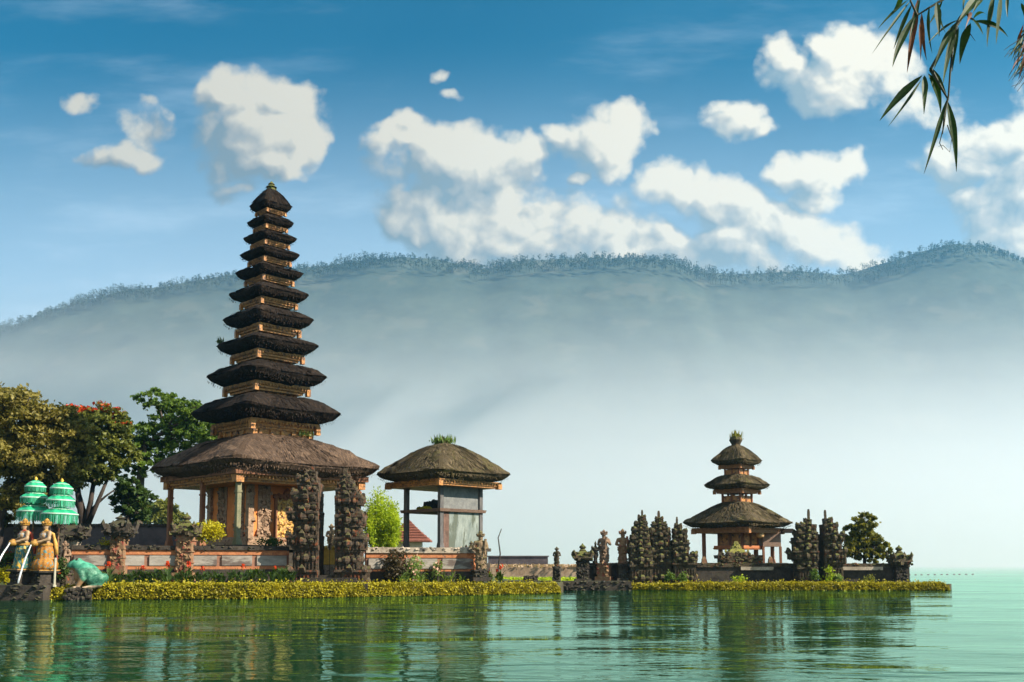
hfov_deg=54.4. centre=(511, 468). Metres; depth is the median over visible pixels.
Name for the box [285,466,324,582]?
split gate tower
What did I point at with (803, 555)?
split gate tower
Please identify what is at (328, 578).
stone steps
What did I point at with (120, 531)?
wall pillar
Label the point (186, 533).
wall pillar
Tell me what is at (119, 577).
leafy plant
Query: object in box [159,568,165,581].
leafy plant
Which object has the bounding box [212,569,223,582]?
leafy plant
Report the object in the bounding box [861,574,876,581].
islet plant
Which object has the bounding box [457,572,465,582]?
leafy plant
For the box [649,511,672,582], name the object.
stone gate tower
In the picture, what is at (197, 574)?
leafy plant
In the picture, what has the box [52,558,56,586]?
slender post
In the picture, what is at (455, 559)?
garden wall
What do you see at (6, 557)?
flower bush
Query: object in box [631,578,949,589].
clipped hedge
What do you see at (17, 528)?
stone post
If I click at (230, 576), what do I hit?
leafy plant
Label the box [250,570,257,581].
leafy plant
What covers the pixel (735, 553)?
stone altar
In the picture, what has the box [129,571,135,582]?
leafy plant
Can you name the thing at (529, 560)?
wall
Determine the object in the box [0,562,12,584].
flower bush
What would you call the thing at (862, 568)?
ledge slab
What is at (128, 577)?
leafy plant
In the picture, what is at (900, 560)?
corner pillar
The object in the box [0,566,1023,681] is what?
lake water
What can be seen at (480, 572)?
guardian statue
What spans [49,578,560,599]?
clipped hedge
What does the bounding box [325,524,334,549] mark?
guardian statue
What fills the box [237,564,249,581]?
flowering plant
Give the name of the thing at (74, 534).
wall pillar
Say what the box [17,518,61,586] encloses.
fountain statue
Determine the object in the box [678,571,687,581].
islet plant
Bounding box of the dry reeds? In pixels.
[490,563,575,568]
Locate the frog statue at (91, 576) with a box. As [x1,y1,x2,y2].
[62,558,108,599]
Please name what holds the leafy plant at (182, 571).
on the island ground
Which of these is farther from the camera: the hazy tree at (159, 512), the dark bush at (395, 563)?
the hazy tree at (159, 512)
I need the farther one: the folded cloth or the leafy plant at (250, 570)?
the folded cloth
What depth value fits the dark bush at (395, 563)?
65.55 m
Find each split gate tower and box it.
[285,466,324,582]
[334,468,372,581]
[784,509,819,581]
[818,510,847,581]
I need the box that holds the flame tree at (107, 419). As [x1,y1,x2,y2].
[52,400,142,523]
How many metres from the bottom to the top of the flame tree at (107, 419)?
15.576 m
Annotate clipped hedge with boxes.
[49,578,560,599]
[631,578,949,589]
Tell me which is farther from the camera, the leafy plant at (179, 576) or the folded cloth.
the folded cloth
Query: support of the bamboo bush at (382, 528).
on the island ground
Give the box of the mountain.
[0,244,1023,565]
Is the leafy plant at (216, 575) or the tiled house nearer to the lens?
the leafy plant at (216, 575)
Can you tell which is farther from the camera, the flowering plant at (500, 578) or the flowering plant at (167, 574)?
the flowering plant at (500, 578)
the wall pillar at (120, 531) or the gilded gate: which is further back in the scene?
the gilded gate
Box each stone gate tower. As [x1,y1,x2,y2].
[627,510,653,583]
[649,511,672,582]
[671,517,698,582]
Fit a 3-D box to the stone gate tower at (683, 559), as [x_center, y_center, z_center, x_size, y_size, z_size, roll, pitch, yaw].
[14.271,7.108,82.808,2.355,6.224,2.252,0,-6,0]
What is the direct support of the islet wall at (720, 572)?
on the islet ground
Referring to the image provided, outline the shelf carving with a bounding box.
[423,499,437,507]
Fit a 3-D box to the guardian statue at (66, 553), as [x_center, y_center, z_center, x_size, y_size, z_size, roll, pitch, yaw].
[-27.031,5.695,60.098,0.921,2.696,0.953,-1,-6,10]
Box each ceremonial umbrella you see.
[16,477,48,549]
[40,478,78,561]
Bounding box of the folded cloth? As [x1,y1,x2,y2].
[416,506,430,508]
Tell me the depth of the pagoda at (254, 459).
71.64 m
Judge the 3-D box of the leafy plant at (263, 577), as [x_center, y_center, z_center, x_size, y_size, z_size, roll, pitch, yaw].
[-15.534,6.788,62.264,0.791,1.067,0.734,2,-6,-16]
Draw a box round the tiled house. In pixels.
[397,519,431,546]
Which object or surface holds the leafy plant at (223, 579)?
on the island ground
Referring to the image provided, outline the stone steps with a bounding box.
[302,575,369,591]
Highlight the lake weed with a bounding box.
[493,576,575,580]
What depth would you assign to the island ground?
71.50 m
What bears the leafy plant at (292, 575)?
on the island ground
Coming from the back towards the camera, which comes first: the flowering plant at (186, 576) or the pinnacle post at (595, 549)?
the pinnacle post at (595, 549)
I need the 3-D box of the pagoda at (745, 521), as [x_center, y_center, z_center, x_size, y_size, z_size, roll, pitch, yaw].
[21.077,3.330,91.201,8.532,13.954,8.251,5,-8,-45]
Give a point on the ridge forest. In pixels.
(572, 264)
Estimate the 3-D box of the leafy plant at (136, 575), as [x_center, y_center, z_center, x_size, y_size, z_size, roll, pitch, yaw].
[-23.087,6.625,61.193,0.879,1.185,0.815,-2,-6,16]
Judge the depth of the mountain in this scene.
2063.45 m
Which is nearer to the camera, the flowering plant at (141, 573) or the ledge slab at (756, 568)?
the flowering plant at (141, 573)
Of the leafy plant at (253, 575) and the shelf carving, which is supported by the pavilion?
the shelf carving
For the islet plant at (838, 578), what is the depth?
81.04 m
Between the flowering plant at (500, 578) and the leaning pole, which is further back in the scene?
the leaning pole
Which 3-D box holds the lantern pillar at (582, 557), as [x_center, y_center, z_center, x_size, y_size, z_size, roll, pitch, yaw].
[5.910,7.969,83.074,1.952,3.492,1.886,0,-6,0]
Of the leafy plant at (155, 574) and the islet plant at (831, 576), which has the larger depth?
the islet plant at (831, 576)
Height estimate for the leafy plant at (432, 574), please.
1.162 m
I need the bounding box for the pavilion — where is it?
[376,434,509,581]
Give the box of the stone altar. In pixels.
[713,541,762,565]
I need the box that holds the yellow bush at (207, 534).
[196,519,226,544]
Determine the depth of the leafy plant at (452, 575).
67.13 m
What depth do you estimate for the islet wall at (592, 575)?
83.24 m
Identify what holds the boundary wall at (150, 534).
on the island ground
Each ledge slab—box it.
[740,567,773,569]
[843,567,882,569]
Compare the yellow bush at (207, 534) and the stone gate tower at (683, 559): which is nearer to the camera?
the yellow bush at (207, 534)
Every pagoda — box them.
[150,181,379,565]
[682,430,792,562]
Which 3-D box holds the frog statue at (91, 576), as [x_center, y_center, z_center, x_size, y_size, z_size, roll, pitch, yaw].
[-24.469,6.440,57.246,2.241,2.576,1.676,1,-6,-14]
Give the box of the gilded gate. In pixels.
[323,539,334,574]
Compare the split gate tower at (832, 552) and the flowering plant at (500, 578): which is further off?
the split gate tower at (832, 552)
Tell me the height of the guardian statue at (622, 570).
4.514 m
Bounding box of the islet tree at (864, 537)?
[842,511,893,562]
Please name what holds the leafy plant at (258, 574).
on the island ground
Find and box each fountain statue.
[0,518,35,584]
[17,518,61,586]
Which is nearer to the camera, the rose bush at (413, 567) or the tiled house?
the rose bush at (413, 567)
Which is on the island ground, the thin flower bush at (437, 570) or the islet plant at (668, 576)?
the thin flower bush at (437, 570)
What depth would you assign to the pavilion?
73.45 m
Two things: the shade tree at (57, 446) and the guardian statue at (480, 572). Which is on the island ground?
the shade tree at (57, 446)
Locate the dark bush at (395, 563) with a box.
[379,547,410,582]
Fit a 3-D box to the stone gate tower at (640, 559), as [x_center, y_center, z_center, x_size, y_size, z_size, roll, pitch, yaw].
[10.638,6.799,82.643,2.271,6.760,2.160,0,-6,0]
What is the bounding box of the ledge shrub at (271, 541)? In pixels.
[253,535,285,545]
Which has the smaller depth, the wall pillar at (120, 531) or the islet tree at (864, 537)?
the wall pillar at (120, 531)
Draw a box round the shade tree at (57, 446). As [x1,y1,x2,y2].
[0,381,102,567]
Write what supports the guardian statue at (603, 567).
on the islet wall at (592, 575)
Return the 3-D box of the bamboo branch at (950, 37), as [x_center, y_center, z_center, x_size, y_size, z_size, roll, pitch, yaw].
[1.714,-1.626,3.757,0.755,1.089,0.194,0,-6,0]
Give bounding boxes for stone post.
[12,521,21,563]
[52,523,66,584]
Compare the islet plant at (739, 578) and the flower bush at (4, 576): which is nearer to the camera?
the flower bush at (4, 576)
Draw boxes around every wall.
[3,523,197,568]
[70,544,288,584]
[365,546,474,582]
[487,556,548,564]
[576,563,617,580]
[696,562,793,582]
[843,562,909,581]
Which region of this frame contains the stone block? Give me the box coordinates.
[523,574,538,580]
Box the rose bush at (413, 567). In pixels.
[404,554,426,582]
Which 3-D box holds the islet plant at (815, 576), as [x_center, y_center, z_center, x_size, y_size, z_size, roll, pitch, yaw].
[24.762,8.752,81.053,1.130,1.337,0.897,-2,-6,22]
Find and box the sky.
[0,0,1023,325]
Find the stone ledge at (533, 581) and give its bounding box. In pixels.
[499,580,560,581]
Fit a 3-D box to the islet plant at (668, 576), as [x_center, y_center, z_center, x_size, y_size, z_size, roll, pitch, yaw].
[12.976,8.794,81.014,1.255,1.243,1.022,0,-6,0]
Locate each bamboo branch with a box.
[873,0,1008,172]
[1005,3,1023,89]
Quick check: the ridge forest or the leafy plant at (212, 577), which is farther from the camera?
the ridge forest
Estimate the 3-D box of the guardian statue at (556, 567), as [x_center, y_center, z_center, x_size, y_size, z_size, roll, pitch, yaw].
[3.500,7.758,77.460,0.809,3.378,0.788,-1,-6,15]
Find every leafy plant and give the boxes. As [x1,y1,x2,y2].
[114,570,124,582]
[124,573,130,581]
[129,567,141,581]
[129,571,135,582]
[139,570,147,581]
[144,570,152,582]
[150,568,160,582]
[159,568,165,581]
[173,573,182,581]
[179,567,191,582]
[194,571,200,581]
[208,570,215,582]
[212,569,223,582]
[220,574,226,582]
[225,569,235,581]
[233,568,241,582]
[247,568,252,581]
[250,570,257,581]
[252,568,264,581]
[260,570,267,582]
[269,567,278,581]
[277,567,287,582]
[283,567,291,582]
[289,570,297,581]
[399,570,406,581]
[417,570,425,582]
[425,567,434,581]
[446,569,456,581]
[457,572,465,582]
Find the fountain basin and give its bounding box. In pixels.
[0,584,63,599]
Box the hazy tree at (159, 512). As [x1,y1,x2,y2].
[142,498,185,523]
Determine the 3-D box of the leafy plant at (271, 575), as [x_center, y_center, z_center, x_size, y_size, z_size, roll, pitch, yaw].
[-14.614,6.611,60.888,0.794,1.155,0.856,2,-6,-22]
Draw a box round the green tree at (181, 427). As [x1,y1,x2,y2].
[115,387,217,523]
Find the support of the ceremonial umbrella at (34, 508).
on the island ground
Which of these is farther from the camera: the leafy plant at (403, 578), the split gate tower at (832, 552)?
the split gate tower at (832, 552)
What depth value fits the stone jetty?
76.97 m
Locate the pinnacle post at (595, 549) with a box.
[591,541,599,572]
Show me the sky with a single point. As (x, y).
(139, 139)
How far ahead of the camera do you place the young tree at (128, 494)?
83.76 m
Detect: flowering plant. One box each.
[102,561,114,583]
[136,565,147,581]
[161,561,174,581]
[184,561,195,581]
[200,566,208,581]
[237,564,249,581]
[497,563,505,582]
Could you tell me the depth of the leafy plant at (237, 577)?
62.22 m
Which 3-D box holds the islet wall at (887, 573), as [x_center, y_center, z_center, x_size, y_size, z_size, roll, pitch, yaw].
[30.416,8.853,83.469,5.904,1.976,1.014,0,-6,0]
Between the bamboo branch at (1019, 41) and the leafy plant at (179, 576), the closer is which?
the bamboo branch at (1019, 41)
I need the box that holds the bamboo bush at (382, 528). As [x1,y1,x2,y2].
[363,486,403,546]
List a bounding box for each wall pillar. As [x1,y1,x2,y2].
[53,521,91,572]
[100,515,139,574]
[168,513,202,580]
[465,541,475,570]
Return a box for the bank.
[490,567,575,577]
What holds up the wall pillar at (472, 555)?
on the garden wall at (455, 559)
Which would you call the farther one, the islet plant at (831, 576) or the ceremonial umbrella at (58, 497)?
the islet plant at (831, 576)
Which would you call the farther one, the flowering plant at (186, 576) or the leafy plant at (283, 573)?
the leafy plant at (283, 573)
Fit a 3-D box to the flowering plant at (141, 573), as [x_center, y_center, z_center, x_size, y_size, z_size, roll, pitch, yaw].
[-22.722,6.566,61.135,0.842,1.292,0.603,1,-6,-9]
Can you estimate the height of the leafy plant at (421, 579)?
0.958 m
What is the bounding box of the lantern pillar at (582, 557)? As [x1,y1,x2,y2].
[571,543,593,580]
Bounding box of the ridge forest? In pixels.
[0,240,1023,332]
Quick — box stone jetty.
[561,580,633,590]
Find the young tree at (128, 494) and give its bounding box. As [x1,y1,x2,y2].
[108,476,159,523]
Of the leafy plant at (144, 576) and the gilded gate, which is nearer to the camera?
the leafy plant at (144, 576)
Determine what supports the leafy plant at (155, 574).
on the island ground
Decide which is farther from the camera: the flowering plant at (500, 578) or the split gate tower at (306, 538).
the flowering plant at (500, 578)
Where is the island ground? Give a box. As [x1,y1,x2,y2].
[0,577,562,591]
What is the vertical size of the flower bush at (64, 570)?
1.440 m
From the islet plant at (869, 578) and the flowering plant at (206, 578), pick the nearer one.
the flowering plant at (206, 578)
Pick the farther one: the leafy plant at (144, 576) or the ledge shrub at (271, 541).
the ledge shrub at (271, 541)
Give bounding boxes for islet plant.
[664,569,678,583]
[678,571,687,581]
[730,574,749,581]
[809,568,820,581]
[822,565,835,581]
[833,573,843,581]
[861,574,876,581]
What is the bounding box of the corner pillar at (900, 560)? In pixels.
[885,545,912,581]
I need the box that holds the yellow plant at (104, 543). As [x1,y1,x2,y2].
[97,537,110,544]
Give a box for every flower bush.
[0,549,14,566]
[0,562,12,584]
[57,557,72,579]
[431,560,442,581]
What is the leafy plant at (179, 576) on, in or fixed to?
on the island ground
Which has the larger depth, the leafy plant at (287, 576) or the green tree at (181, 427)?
the green tree at (181, 427)
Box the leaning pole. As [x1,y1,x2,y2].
[497,529,501,577]
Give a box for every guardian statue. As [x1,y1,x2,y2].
[57,541,74,584]
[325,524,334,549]
[469,530,491,581]
[552,547,561,579]
[595,530,613,580]
[613,529,629,580]
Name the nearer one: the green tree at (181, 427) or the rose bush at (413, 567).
the rose bush at (413, 567)
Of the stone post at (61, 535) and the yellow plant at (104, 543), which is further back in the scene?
the yellow plant at (104, 543)
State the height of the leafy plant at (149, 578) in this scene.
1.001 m
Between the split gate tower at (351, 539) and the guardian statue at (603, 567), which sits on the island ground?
the split gate tower at (351, 539)
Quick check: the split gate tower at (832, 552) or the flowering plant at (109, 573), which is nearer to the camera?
the flowering plant at (109, 573)
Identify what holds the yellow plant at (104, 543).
on the garden wall at (225, 559)
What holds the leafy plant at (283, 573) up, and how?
on the island ground

